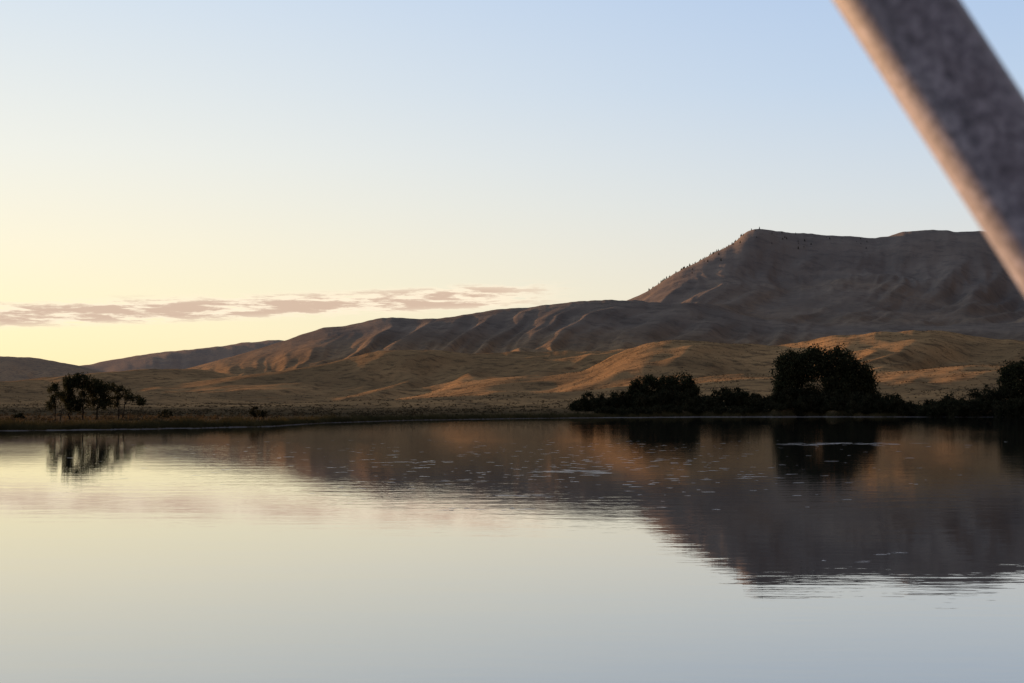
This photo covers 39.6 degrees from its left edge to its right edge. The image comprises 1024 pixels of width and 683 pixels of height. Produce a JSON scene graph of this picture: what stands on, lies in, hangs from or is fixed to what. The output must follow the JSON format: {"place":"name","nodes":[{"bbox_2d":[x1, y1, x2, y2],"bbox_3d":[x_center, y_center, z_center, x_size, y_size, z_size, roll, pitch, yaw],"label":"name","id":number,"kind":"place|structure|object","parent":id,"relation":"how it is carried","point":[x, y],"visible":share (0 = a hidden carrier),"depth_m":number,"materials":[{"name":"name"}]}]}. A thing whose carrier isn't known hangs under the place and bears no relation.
{"place":"outdoors","nodes":[
{"label":"outdoors","id":0,"kind":"place"},
{"bbox_2d":[0,399,1022,429],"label":"shore grass","id":1,"kind":"structure","parent":0,"point":[11,424],"depth_m":202.95,"materials":[{"name":"plant"}]},
{"bbox_2d":[0,417,1023,682],"bbox_3d":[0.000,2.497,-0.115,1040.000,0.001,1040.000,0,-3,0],"label":"lake water","id":2,"kind":"structure","parent":0,"point":[180,555],"depth_m":24.46,"materials":[{"name":"grey liquid"}]},
{"bbox_2d":[122,442,912,560],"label":"pondweed patches","id":3,"kind":"object","parent":2,"relation":"on","point":[608,472],"visible":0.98,"depth_m":55.91,"materials":[{"name":"green plant"}]},
{"bbox_2d":[0,229,1023,430],"bbox_3d":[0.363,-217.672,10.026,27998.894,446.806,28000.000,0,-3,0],"label":"terrain hills","id":4,"kind":"structure","parent":0,"point":[761,294],"depth_m":1901.31,"materials":[{"name":"brown soil"}]},
{"bbox_2d":[10,413,25,419],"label":"shrub","id":5,"kind":"object","parent":4,"relation":"on","point":[21,415],"visible":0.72,"depth_m":188.50,"materials":[{"name":"green plant"}]},
{"bbox_2d":[45,381,66,420],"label":"bare limbed tree","id":6,"kind":"object","parent":4,"relation":"on","point":[57,395],"visible":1,"depth_m":180.52,"materials":[{"name":"green plant"}]},
{"bbox_2d":[59,372,114,419],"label":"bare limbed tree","id":7,"kind":"object","parent":4,"relation":"on","point":[93,387],"visible":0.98,"depth_m":183.30,"materials":[{"name":"green plant"}]},
{"bbox_2d":[110,382,146,419],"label":"bare limbed tree","id":8,"kind":"object","parent":4,"relation":"on","point":[131,397],"visible":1,"depth_m":184.87,"materials":[{"name":"green plant"}]},
{"bbox_2d":[158,409,172,417],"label":"shrub","id":9,"kind":"object","parent":4,"relation":"on","point":[164,411],"visible":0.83,"depth_m":198.72,"materials":[{"name":"green plant"}]},
{"bbox_2d":[249,406,260,417],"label":"shrub","id":10,"kind":"object","parent":4,"relation":"on","point":[253,411],"visible":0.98,"depth_m":206.19,"materials":[{"name":"green plant"}]},
{"bbox_2d":[256,410,267,417],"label":"shrub","id":11,"kind":"object","parent":4,"relation":"on","point":[261,414],"visible":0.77,"depth_m":210.20,"materials":[{"name":"green plant"}]},
{"bbox_2d":[0,330,1022,423],"bbox_3d":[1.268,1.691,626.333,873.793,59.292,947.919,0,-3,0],"label":"sagebrush","id":12,"kind":"object","parent":4,"relation":"on","point":[141,414],"visible":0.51,"depth_m":379.25,"materials":[{"name":"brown plant"}]},
{"bbox_2d":[624,367,701,397],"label":"cottonwood tree","id":13,"kind":"object","parent":4,"relation":"on","point":[647,384],"visible":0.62,"depth_m":386.15,"materials":[{"name":"green plant"}]},
{"bbox_2d":[648,227,866,289],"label":"pine trees","id":14,"kind":"object","parent":4,"relation":"on","point":[728,245],"visible":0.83,"depth_m":3292.52,"materials":[{"name":"green plant"}]},
{"bbox_2d":[566,381,1023,416],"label":"willow thicket","id":15,"kind":"object","parent":4,"relation":"on","point":[997,403],"visible":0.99,"depth_m":363.97,"materials":[{"name":"green plant"}]},
{"bbox_2d":[769,342,880,396],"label":"cottonwood tree","id":16,"kind":"object","parent":4,"relation":"on","point":[854,376],"visible":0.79,"depth_m":381.99,"materials":[{"name":"green plant"}]},
{"bbox_2d":[996,357,1023,397],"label":"cottonwood tree","id":17,"kind":"object","parent":4,"relation":"on","point":[1012,373],"visible":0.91,"depth_m":365.87,"materials":[{"name":"green plant"}]},
{"bbox_2d":[0,0,1023,365],"label":"sky","id":18,"kind":"structure","parent":0,"point":[176,175],"materials":[{"name":"blue"}]},
{"bbox_2d":[832,0,1023,293],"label":"steel pole","id":19,"kind":"object","parent":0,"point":[949,80],"depth_m":1.96,"materials":[{"name":"grey metal"}]}
]}

